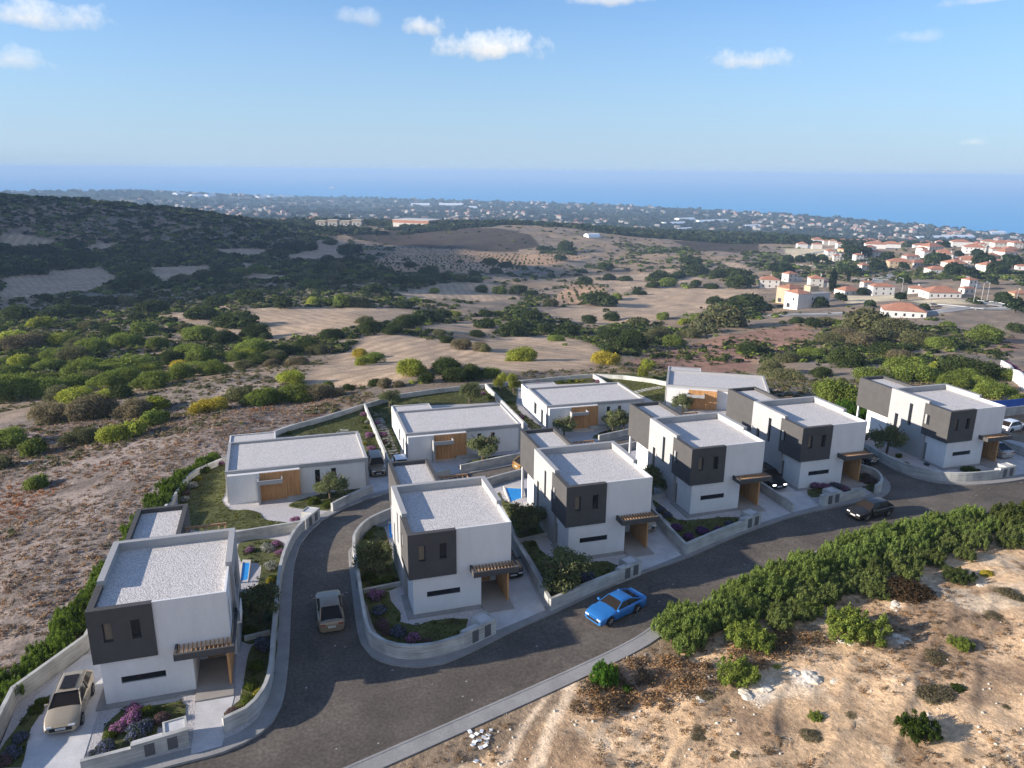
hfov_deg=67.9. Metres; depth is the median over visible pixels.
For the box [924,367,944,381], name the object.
wild shrub
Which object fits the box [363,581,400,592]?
garden step wall
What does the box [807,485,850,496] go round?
lawn
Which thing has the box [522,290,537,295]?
wild shrub
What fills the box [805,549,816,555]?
hedge bush
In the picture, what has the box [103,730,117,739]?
garden shrub
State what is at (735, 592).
hedge bush
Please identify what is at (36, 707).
garden shrub
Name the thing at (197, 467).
hedge bush
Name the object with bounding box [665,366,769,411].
single storey house
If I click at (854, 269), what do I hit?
village tree
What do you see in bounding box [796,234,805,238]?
village tree
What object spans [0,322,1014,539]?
brushwood
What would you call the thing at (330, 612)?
parked car
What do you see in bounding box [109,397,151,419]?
wild shrub
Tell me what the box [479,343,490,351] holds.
wild shrub
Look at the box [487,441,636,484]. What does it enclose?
boundary wall
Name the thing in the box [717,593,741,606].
hedge bush
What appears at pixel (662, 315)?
wild shrub
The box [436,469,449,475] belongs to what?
boundary wall
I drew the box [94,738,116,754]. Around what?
flowering shrub
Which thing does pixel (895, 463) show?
boundary wall
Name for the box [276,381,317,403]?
wild shrub
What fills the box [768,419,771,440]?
window
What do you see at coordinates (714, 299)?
wild shrub
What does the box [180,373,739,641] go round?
grass
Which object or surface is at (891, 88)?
sky
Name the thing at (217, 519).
lawn
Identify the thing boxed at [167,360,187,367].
wild shrub
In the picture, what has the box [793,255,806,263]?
village tree
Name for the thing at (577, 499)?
window
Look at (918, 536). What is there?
hedge bush
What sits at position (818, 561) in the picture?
hedge bush
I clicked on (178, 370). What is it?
wild shrub
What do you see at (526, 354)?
wild shrub
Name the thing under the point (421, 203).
greenhouse
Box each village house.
[759,274,779,287]
[775,284,802,303]
[781,271,802,281]
[783,285,829,309]
[796,242,810,248]
[807,273,828,286]
[811,237,822,242]
[811,242,822,248]
[824,249,841,256]
[828,239,836,244]
[832,254,843,261]
[834,286,859,294]
[835,242,841,247]
[852,252,867,260]
[857,262,871,271]
[859,279,874,286]
[864,241,885,248]
[866,249,881,257]
[868,283,894,295]
[880,302,927,317]
[883,241,900,248]
[886,257,912,267]
[902,254,919,259]
[907,284,923,293]
[910,259,929,266]
[912,243,923,247]
[915,247,927,254]
[918,241,943,251]
[918,286,961,298]
[919,248,931,257]
[924,266,943,273]
[936,249,952,253]
[940,258,972,266]
[942,251,957,258]
[949,239,970,246]
[953,255,972,263]
[958,286,974,293]
[960,277,980,288]
[961,243,985,253]
[975,260,992,271]
[977,241,990,249]
[980,239,994,245]
[988,246,1002,252]
[989,240,1007,247]
[989,253,1001,258]
[993,248,1017,257]
[1002,246,1020,251]
[1007,239,1023,248]
[1008,288,1023,298]
[1014,264,1023,269]
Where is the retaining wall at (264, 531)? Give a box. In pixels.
[236,520,300,541]
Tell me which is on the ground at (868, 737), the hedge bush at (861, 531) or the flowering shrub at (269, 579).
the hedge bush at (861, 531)
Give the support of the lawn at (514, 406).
on the yard at (280, 509)
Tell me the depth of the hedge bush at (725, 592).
56.78 m
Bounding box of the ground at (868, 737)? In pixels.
[0,191,1023,767]
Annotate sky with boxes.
[0,0,1023,177]
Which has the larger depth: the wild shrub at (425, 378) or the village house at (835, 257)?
the village house at (835, 257)
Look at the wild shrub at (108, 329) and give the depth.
251.89 m
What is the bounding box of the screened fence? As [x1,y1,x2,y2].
[992,398,1023,415]
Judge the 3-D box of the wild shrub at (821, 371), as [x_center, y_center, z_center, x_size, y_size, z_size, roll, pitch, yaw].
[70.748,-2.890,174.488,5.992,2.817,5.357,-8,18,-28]
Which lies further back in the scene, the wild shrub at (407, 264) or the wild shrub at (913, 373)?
the wild shrub at (407, 264)
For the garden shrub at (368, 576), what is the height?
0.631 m
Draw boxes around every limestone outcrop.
[738,688,749,695]
[741,692,754,700]
[759,685,772,692]
[789,669,800,676]
[801,670,816,677]
[806,675,822,683]
[891,602,899,606]
[892,634,901,637]
[895,639,903,643]
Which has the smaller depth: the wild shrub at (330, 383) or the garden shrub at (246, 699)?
the garden shrub at (246, 699)
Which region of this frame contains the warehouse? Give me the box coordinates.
[392,218,440,226]
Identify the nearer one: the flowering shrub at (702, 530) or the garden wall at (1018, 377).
the flowering shrub at (702, 530)
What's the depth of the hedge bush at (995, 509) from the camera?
68.30 m
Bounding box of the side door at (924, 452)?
[922,442,926,458]
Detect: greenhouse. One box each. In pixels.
[204,194,215,196]
[411,203,429,204]
[439,203,462,204]
[584,233,600,237]
[661,221,684,223]
[694,219,727,221]
[915,235,974,238]
[989,231,1006,233]
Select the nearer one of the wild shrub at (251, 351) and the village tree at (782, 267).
the wild shrub at (251, 351)
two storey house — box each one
[85,503,242,710]
[388,458,518,619]
[520,427,659,558]
[628,401,771,517]
[726,387,873,490]
[856,375,1012,469]
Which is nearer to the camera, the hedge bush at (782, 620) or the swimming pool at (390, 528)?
the hedge bush at (782, 620)
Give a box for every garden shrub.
[27,703,42,715]
[33,696,48,706]
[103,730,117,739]
[141,704,158,716]
[202,467,210,472]
[241,694,254,705]
[242,625,259,634]
[242,678,259,691]
[247,659,265,672]
[267,575,276,580]
[307,497,321,504]
[322,501,330,508]
[361,572,376,580]
[364,531,373,539]
[368,577,380,584]
[380,575,394,583]
[895,453,902,457]
[959,466,969,471]
[967,466,976,471]
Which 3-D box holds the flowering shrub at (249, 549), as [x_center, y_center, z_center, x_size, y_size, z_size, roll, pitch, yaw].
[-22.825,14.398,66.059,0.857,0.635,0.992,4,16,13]
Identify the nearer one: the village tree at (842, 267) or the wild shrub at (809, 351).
the wild shrub at (809, 351)
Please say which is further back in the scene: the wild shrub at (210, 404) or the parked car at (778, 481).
the wild shrub at (210, 404)
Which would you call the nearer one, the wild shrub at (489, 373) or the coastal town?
the wild shrub at (489, 373)
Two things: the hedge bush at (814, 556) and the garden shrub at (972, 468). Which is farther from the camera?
the garden shrub at (972, 468)
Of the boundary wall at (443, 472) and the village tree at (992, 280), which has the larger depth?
the village tree at (992, 280)
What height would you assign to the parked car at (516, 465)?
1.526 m
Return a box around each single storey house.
[225,431,368,504]
[391,403,520,462]
[521,382,643,431]
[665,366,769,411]
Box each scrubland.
[0,192,1023,374]
[93,247,769,389]
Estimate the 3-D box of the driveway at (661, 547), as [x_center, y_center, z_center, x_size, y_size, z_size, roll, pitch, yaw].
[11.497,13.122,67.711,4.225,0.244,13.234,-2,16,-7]
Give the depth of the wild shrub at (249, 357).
183.65 m
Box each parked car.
[44,670,94,734]
[313,589,344,632]
[367,450,386,476]
[392,454,407,461]
[509,548,523,577]
[512,456,521,469]
[585,587,646,625]
[648,522,656,530]
[762,462,786,488]
[846,496,893,521]
[861,447,878,464]
[997,441,1014,457]
[1002,418,1023,431]
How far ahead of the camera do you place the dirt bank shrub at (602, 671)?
47.53 m
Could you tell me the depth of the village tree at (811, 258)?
745.86 m
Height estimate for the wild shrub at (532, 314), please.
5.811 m
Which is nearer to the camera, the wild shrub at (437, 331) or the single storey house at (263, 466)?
the single storey house at (263, 466)
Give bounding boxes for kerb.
[156,437,628,767]
[344,511,989,767]
[348,476,890,667]
[767,312,841,315]
[927,307,1002,311]
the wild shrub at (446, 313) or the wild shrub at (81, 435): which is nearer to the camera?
the wild shrub at (81, 435)
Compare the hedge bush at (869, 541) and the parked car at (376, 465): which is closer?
the hedge bush at (869, 541)
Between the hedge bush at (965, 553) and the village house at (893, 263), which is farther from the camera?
the village house at (893, 263)
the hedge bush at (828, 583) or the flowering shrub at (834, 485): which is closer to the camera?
the hedge bush at (828, 583)
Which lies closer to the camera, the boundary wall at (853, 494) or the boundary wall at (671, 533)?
the boundary wall at (671, 533)
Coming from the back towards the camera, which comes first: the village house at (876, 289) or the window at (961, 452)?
the village house at (876, 289)
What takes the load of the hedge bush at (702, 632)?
on the ground at (868, 737)
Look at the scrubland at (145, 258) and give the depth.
538.85 m
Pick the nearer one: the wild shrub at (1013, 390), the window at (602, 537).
the window at (602, 537)
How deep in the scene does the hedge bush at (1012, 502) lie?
70.71 m
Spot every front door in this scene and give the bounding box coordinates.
[207,644,224,657]
[481,568,489,580]
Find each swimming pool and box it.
[240,560,250,583]
[388,521,392,537]
[503,486,525,502]
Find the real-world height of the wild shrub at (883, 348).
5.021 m
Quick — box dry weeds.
[408,548,1023,767]
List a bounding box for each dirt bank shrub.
[589,658,619,689]
[622,682,631,693]
[689,724,706,741]
[696,690,714,701]
[716,654,761,687]
[722,619,776,654]
[729,750,741,759]
[772,663,781,669]
[775,632,799,644]
[794,597,825,616]
[798,728,823,743]
[804,624,820,633]
[807,710,825,722]
[825,602,892,647]
[844,710,857,718]
[878,574,936,603]
[893,709,943,744]
[912,681,957,705]
[922,648,948,666]
[940,564,978,586]
[945,634,975,653]
[950,682,966,692]
[978,569,993,576]
[982,608,1003,621]
[991,586,1023,601]
[1001,703,1011,709]
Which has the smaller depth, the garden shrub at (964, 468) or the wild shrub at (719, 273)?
the garden shrub at (964, 468)
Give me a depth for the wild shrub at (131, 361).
185.94 m
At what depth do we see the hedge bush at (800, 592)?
55.91 m
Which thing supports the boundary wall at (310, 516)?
on the yard at (280, 509)
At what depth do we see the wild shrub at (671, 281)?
566.61 m
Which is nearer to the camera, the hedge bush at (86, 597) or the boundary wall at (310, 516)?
the hedge bush at (86, 597)
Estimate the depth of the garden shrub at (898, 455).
85.20 m
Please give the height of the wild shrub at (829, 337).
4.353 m
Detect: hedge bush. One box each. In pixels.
[0,662,19,683]
[0,671,5,683]
[0,675,25,697]
[16,649,51,673]
[17,659,42,678]
[23,648,58,667]
[25,639,50,654]
[42,628,76,652]
[45,627,69,640]
[47,624,73,636]
[48,609,73,631]
[52,602,85,619]
[62,597,88,619]
[63,619,86,637]
[70,611,84,622]
[77,583,95,595]
[79,592,92,605]
[84,580,96,590]
[87,569,99,586]
[92,558,104,573]
[118,523,130,535]
[141,489,159,503]
[143,497,162,507]
[149,495,171,504]
[149,501,164,506]
[151,492,171,501]
[154,478,174,490]
[159,484,174,492]
[159,488,180,498]
[167,481,186,493]
[169,475,186,484]
[173,468,187,476]
[187,463,205,473]
[195,456,205,463]
[197,459,209,466]
[207,452,218,461]
[650,612,682,641]
[657,604,679,618]
[660,609,686,636]
[664,625,700,656]
[666,599,694,614]
[673,605,699,617]
[675,598,697,615]
[676,614,700,629]
[682,620,708,650]
[690,613,708,630]
[692,603,720,634]
[697,602,723,629]
[701,598,730,626]
[702,594,725,605]
[709,586,732,599]
[710,600,742,631]
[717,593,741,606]
[721,579,735,590]
[721,599,740,615]
[727,586,745,596]
[729,599,749,617]
[733,596,761,617]
[734,589,767,607]
[735,573,763,592]
[735,589,756,606]
[737,604,763,623]
[746,592,771,610]
[747,569,772,582]
[749,565,772,576]
[754,579,774,598]
[757,567,773,577]
[760,574,789,601]
[761,601,796,624]
[765,556,792,570]
[766,571,796,591]
[767,608,795,632]
[768,598,793,615]
[771,563,797,577]
[779,569,802,583]
[782,575,801,587]
[783,582,820,605]
[786,547,806,561]
[788,600,816,622]
[791,553,813,565]
[791,562,819,578]
[794,568,822,587]
[799,560,829,577]
[802,582,834,606]
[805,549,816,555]
[806,550,824,559]
[806,554,827,571]
[811,581,842,606]
[815,547,836,558]
[817,542,845,559]
[819,554,844,575]
[820,540,844,549]
[820,572,845,590]
[822,578,842,600]
[825,551,846,565]
[829,535,851,545]
[834,570,866,593]
[834,576,856,595]
[836,398,856,409]
[836,401,850,408]
[837,549,860,567]
[838,533,862,546]
[838,561,865,574]
[839,528,857,539]
[841,542,865,556]
[851,531,874,539]
[852,539,876,555]
[853,526,880,536]
[854,408,866,420]
[854,570,886,589]
[856,534,882,554]
[856,549,882,567]
[856,554,878,567]
[856,579,891,601]
[861,547,877,556]
[864,563,890,579]
[869,524,891,531]
[873,518,897,533]
[875,528,900,539]
[875,533,893,546]
[876,545,903,565]
[877,538,904,555]
[877,557,894,571]
[882,550,909,568]
[888,522,912,537]
[888,535,908,546]
[888,536,912,552]
[893,563,922,581]
[894,516,916,530]
[900,530,923,538]
[903,521,927,538]
[903,544,929,560]
[905,533,929,550]
[905,552,926,570]
[907,517,928,528]
[909,531,926,541]
[919,514,948,526]
[921,551,946,567]
[923,511,948,520]
[923,541,945,557]
[926,523,939,540]
[928,510,949,519]
[928,527,943,542]
[929,518,948,529]
[930,538,951,555]
[936,521,963,539]
[939,527,959,540]
[939,533,967,551]
[943,510,963,521]
[948,514,972,529]
[951,508,970,519]
[953,543,976,561]
[954,521,971,536]
[958,504,982,516]
[960,514,986,527]
[961,527,989,551]
[966,504,992,519]
[967,519,992,532]
[973,529,993,545]
[984,513,1000,521]
[984,516,1001,532]
[989,501,1023,518]
[995,529,1023,549]
[998,511,1023,529]
[999,519,1023,535]
[1000,528,1023,542]
[1009,500,1022,509]
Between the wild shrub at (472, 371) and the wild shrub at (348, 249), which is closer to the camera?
the wild shrub at (472, 371)
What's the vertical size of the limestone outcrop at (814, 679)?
0.381 m
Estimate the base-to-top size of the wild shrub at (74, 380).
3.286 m
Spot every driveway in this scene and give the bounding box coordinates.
[21,654,102,767]
[191,694,234,753]
[368,456,388,491]
[489,570,544,629]
[636,529,680,570]
[758,491,789,521]
[774,485,818,511]
[996,453,1023,474]
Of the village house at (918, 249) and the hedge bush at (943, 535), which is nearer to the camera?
the hedge bush at (943, 535)
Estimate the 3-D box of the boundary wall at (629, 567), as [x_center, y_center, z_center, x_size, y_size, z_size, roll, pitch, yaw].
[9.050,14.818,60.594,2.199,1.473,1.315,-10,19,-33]
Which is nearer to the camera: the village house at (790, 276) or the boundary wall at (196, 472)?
the boundary wall at (196, 472)
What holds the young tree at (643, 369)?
on the lawn at (653, 394)
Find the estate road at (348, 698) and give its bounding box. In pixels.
[172,438,1023,767]
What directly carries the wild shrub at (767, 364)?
on the ground at (868, 737)
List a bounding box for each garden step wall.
[244,629,270,640]
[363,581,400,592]
[518,533,546,542]
[651,493,664,499]
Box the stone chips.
[447,566,1023,767]
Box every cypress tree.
[828,268,837,292]
[846,271,850,281]
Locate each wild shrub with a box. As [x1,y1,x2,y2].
[0,244,17,253]
[0,266,20,275]
[0,304,38,320]
[0,328,29,338]
[0,332,47,350]
[0,355,12,361]
[0,363,27,374]
[0,371,28,377]
[0,371,33,403]
[0,425,28,450]
[0,455,14,470]
[6,353,32,366]
[14,244,40,255]
[14,257,51,274]
[17,437,49,458]
[21,370,53,379]
[21,471,49,490]
[23,376,66,399]
[24,316,54,328]
[24,400,70,424]
[25,331,50,342]
[29,357,68,370]
[36,303,75,316]
[36,347,66,358]
[37,293,52,300]
[38,245,60,254]
[41,384,70,402]
[43,331,73,344]
[43,372,59,378]
[53,385,94,404]
[54,345,92,361]
[55,391,120,422]
[57,372,90,387]
[57,426,99,445]
[58,359,103,376]
[63,355,103,366]
[64,238,90,248]
[65,335,86,346]
[70,294,95,304]
[71,305,95,316]
[72,334,109,352]
[77,319,99,328]
[79,368,104,378]
[85,369,125,389]
[93,388,116,398]
[94,423,132,443]
[95,297,118,305]
[95,354,157,371]
[97,325,120,335]
[100,361,129,372]
[106,330,145,346]
[108,278,139,289]
[109,384,133,398]
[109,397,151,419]
[111,365,140,385]
[117,294,137,306]
[121,418,149,435]
[123,273,163,284]
[126,312,146,319]
[127,370,173,391]
[128,320,159,333]
[133,299,169,313]
[133,361,163,371]
[139,407,171,425]
[144,336,170,347]
[144,395,171,409]
[157,349,184,365]
[166,362,196,380]
[167,273,195,281]
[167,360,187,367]
[172,323,192,331]
[172,342,201,351]
[180,324,220,341]
[182,305,219,319]
[183,343,216,361]
[187,360,201,367]
[187,395,229,415]
[191,268,216,279]
[196,358,233,375]
[201,294,228,305]
[207,311,259,328]
[207,329,240,343]
[211,268,234,278]
[217,348,250,361]
[218,385,253,402]
[230,266,251,275]
[231,337,272,351]
[233,359,257,368]
[234,289,265,304]
[237,330,259,337]
[237,396,254,406]
[238,317,257,326]
[239,322,272,338]
[239,346,262,356]
[242,388,284,406]
[243,337,268,345]
[246,354,269,361]
[246,386,283,405]
[247,263,271,273]
[249,240,268,248]
[251,353,270,364]
[257,332,272,338]
[260,358,282,366]
[262,349,287,358]
[271,294,292,308]
[272,342,301,354]
[272,354,287,360]
[274,370,305,384]
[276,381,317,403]
[283,240,304,251]
[284,355,309,364]
[293,337,320,347]
[295,279,316,288]
[303,244,317,249]
[303,343,327,354]
[305,296,320,304]
[306,382,332,401]
[319,328,343,338]
[320,254,335,259]
[320,296,339,305]
[320,381,334,388]
[322,239,338,245]
[328,260,346,270]
[329,387,345,396]
[332,293,350,306]
[336,244,363,255]
[343,383,356,390]
[346,295,371,307]
[351,348,368,357]
[354,258,371,263]
[354,314,374,323]
[354,356,369,365]
[356,272,377,279]
[358,319,383,332]
[359,283,385,293]
[362,352,386,363]
[364,255,376,259]
[367,378,379,387]
[376,377,392,388]
[380,325,403,334]
[389,313,423,328]
[392,380,405,387]
[395,276,409,285]
[395,299,414,308]
[395,356,429,377]
[404,260,416,267]
[406,273,429,282]
[411,313,425,321]
[413,309,437,319]
[416,372,434,383]
[417,265,439,275]
[428,356,463,373]
[429,287,439,293]
[431,313,446,321]
[432,328,446,335]
[433,272,451,279]
[436,309,451,317]
[439,336,453,342]
[441,366,470,381]
[449,310,461,315]
[449,337,472,349]
[453,273,470,281]
[463,363,483,380]
[468,270,480,275]
[468,276,483,282]
[469,329,486,337]
[472,318,495,328]
[472,341,492,351]
[475,284,488,292]
[477,309,493,316]
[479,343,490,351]
[481,367,500,378]
[482,258,498,264]
[489,267,503,273]
[491,285,507,293]
[493,310,503,315]
[498,325,521,335]
[499,261,514,265]
[500,263,511,267]
[502,322,526,335]
[504,355,518,361]
[505,345,537,361]
[508,284,527,294]
[511,319,529,328]
[521,309,544,319]
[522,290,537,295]
[536,245,549,250]
[536,323,552,332]
[542,297,558,306]
[547,334,565,340]
[553,254,567,260]
[553,322,578,335]
[556,240,572,250]
[576,269,587,272]
[577,276,593,284]
[578,290,618,306]
[581,314,596,323]
[590,350,622,364]
[596,327,621,338]
[598,262,614,270]
[601,273,616,279]
[602,345,616,353]
[603,311,620,320]
[609,328,652,348]
[612,292,621,299]
[617,276,632,280]
[625,316,649,324]
[630,289,646,294]
[639,332,655,342]
[640,358,656,366]
[644,269,672,281]
[645,281,660,287]
[646,325,672,336]
[656,311,669,319]
[658,277,678,285]
[662,333,687,345]
[670,270,685,278]
[676,327,703,338]
[677,317,690,324]
[679,253,703,265]
[685,263,709,275]
[688,313,697,321]
[689,319,720,333]
[690,279,701,287]
[690,301,749,327]
[703,283,718,288]
[705,295,723,303]
[709,269,729,278]
[716,300,743,311]
[724,274,755,288]
[725,267,753,276]
[730,294,740,299]
[736,340,763,353]
[737,293,765,306]
[756,358,785,375]
[762,367,807,380]
[772,353,804,362]
[788,315,804,323]
[796,346,826,355]
[804,317,821,327]
[806,366,833,377]
[809,374,857,402]
[812,331,845,342]
[818,316,834,325]
[825,344,865,367]
[830,318,841,325]
[831,326,856,337]
[840,393,857,401]
[842,307,889,330]
[845,331,878,345]
[850,364,891,381]
[866,327,895,343]
[868,340,904,354]
[869,316,920,338]
[879,354,930,373]
[885,348,917,357]
[889,362,937,382]
[899,329,932,345]
[922,336,958,350]
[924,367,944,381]
[926,330,943,337]
[927,360,940,368]
[934,354,1005,379]
[935,372,974,389]
[937,320,956,326]
[946,367,978,380]
[962,323,1005,342]
[969,374,997,388]
[972,379,1010,399]
[995,365,1016,381]
[998,383,1020,395]
[1004,322,1023,332]
[1007,393,1023,399]
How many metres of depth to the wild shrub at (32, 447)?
101.52 m
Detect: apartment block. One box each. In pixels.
[315,220,326,225]
[327,219,338,225]
[339,220,350,225]
[351,219,362,225]
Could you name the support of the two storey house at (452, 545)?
on the yard at (544, 546)
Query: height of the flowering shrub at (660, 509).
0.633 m
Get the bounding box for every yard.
[0,383,725,767]
[369,450,871,635]
[865,438,1023,476]
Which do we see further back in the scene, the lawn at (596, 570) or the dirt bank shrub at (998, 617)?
the lawn at (596, 570)
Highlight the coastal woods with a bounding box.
[2,188,1023,246]
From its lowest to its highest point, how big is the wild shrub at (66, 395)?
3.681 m
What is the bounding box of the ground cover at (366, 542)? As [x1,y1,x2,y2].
[8,386,871,766]
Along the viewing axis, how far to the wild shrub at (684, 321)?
319.29 m
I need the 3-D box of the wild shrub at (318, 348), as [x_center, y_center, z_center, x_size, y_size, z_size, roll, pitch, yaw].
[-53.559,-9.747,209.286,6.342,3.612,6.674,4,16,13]
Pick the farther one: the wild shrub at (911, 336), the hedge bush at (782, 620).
the wild shrub at (911, 336)
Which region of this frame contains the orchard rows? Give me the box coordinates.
[385,248,585,260]
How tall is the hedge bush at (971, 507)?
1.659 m
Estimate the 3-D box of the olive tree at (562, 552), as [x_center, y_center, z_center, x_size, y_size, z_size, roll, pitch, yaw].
[4.231,14.252,60.551,2.446,2.337,2.671,2,16,4]
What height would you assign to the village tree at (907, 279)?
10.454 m
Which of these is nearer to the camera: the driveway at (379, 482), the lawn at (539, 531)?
the lawn at (539, 531)
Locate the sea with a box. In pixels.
[0,168,1023,233]
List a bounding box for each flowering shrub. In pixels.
[0,744,23,759]
[0,752,13,767]
[10,730,29,745]
[85,749,95,756]
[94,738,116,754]
[109,721,126,733]
[120,708,142,726]
[123,720,151,744]
[124,701,142,714]
[139,718,154,730]
[152,711,170,726]
[181,490,190,494]
[181,495,189,501]
[187,481,197,488]
[193,476,202,480]
[225,705,237,714]
[245,546,254,552]
[254,636,270,653]
[259,543,275,552]
[263,560,277,570]
[266,577,275,583]
[270,540,281,547]
[274,549,282,555]
[289,516,299,521]
[365,432,373,437]
[366,588,385,602]
[367,446,375,450]
[371,605,386,616]
[374,617,388,630]
[379,432,387,436]
[380,628,390,635]
[389,624,406,639]
[405,631,420,643]
[422,637,432,642]
[579,571,595,581]
[655,506,664,513]
[663,512,671,518]
[671,523,682,531]
[683,531,694,539]
[695,526,708,534]
[724,520,733,525]
[810,482,821,488]
[820,483,830,488]
[829,481,841,488]
[840,485,848,491]
[860,473,870,477]
[865,476,877,483]
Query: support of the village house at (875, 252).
on the ground at (868, 737)
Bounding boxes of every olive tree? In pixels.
[239,578,280,624]
[312,471,349,499]
[351,538,393,573]
[377,388,400,406]
[458,379,481,402]
[465,431,500,459]
[508,501,546,533]
[538,545,594,593]
[552,415,577,435]
[552,548,577,570]
[601,410,625,429]
[614,408,628,428]
[643,464,666,493]
[670,393,693,412]
[867,423,909,453]
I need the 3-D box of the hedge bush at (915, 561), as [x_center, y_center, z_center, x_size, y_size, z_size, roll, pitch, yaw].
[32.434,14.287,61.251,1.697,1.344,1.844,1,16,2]
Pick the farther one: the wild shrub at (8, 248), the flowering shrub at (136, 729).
the wild shrub at (8, 248)
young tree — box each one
[492,372,506,389]
[505,372,521,392]
[637,362,652,377]
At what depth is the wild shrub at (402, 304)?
365.52 m
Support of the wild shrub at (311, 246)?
on the ground at (868, 737)
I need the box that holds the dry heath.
[0,384,368,668]
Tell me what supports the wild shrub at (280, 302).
on the ground at (868, 737)
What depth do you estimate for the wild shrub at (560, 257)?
831.86 m
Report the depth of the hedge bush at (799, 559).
60.51 m
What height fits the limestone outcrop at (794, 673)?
0.285 m
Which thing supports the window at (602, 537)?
in the two storey house at (593, 497)
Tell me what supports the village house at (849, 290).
on the ground at (868, 737)
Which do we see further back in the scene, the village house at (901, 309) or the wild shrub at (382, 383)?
the village house at (901, 309)
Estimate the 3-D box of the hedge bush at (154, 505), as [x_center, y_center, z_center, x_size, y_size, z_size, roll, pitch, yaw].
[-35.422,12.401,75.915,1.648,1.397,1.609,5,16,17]
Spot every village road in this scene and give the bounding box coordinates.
[770,313,845,316]
[872,274,893,282]
[926,307,1013,315]
[934,305,975,309]
[959,299,1004,306]
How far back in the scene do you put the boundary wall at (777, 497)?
72.89 m
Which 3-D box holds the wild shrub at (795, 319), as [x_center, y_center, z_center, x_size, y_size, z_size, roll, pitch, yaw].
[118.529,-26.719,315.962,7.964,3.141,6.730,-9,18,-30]
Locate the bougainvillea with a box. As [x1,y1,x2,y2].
[1006,361,1023,372]
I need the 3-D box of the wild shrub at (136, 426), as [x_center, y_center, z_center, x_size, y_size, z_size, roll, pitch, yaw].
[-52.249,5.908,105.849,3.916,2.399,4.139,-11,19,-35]
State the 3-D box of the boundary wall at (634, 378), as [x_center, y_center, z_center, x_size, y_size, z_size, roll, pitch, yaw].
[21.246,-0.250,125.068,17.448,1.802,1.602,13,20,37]
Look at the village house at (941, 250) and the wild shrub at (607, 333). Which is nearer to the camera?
the wild shrub at (607, 333)
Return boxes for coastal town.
[12,189,1023,240]
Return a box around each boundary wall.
[0,504,167,740]
[80,716,189,767]
[168,404,363,504]
[221,520,305,732]
[301,506,319,528]
[331,485,372,510]
[352,508,464,659]
[364,403,390,464]
[366,384,484,407]
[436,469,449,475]
[460,453,519,472]
[460,611,495,647]
[485,383,527,429]
[487,374,592,387]
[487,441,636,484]
[511,529,550,608]
[549,569,620,610]
[593,374,607,382]
[594,373,665,385]
[598,429,628,441]
[615,555,641,582]
[651,506,685,552]
[684,520,743,553]
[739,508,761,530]
[759,482,793,511]
[818,486,842,505]
[841,488,865,501]
[860,464,882,494]
[864,442,999,481]
[994,462,1016,478]
[1001,440,1023,455]
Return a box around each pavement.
[117,436,628,767]
[350,449,888,664]
[350,605,698,767]
[879,461,1023,484]
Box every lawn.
[0,695,49,767]
[96,701,185,749]
[178,464,286,530]
[224,638,277,715]
[238,539,283,643]
[276,410,366,436]
[289,488,359,510]
[356,410,381,454]
[356,526,399,590]
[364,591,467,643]
[368,403,400,459]
[378,389,497,407]
[459,454,508,467]
[491,386,541,428]
[498,492,544,537]
[522,540,617,596]
[553,378,609,384]
[593,428,623,438]
[602,373,666,402]
[653,500,738,541]
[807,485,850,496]
[859,473,873,492]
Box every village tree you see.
[756,302,772,312]
[767,262,779,272]
[777,263,795,272]
[782,254,794,261]
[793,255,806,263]
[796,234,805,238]
[803,253,819,263]
[811,296,830,307]
[817,254,828,261]
[834,292,847,300]
[837,263,848,272]
[840,241,854,248]
[843,245,865,257]
[846,264,862,274]
[856,287,869,295]
[861,245,872,256]
[864,299,876,307]
[869,259,887,269]
[879,251,894,260]
[894,292,907,300]
[896,274,912,284]
[898,261,910,269]
[919,303,930,309]
[923,252,943,265]
[937,253,951,262]
[941,241,950,247]
[942,262,964,273]
[954,250,964,256]
[960,265,981,277]
[970,248,983,255]
[970,252,995,264]
[984,275,999,283]
[985,260,1011,273]
[993,291,1011,302]
[1002,295,1023,312]
[1003,253,1023,268]
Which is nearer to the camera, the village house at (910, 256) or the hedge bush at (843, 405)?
the hedge bush at (843, 405)
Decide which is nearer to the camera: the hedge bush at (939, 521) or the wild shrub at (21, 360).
the hedge bush at (939, 521)
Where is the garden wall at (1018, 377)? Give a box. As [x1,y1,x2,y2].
[1000,360,1023,389]
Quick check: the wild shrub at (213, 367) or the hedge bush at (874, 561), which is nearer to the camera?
the hedge bush at (874, 561)
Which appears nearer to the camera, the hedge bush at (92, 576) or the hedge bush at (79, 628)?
the hedge bush at (79, 628)
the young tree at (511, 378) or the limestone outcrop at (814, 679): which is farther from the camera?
the young tree at (511, 378)
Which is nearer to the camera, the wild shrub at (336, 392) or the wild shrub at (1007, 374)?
the wild shrub at (336, 392)
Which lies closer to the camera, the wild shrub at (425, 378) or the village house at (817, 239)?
the wild shrub at (425, 378)
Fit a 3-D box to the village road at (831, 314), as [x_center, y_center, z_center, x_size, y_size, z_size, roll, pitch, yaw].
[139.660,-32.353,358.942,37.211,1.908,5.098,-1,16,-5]
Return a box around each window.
[102,623,112,640]
[121,670,165,682]
[131,619,141,636]
[315,469,319,488]
[418,546,424,560]
[427,587,459,596]
[440,543,445,557]
[575,497,579,509]
[580,535,606,542]
[592,495,596,507]
[698,458,702,469]
[700,493,723,499]
[713,456,717,468]
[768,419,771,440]
[808,436,811,447]
[808,469,828,475]
[821,435,824,445]
[908,404,912,424]
[952,450,969,455]
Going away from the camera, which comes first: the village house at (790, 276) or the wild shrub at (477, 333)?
the wild shrub at (477, 333)

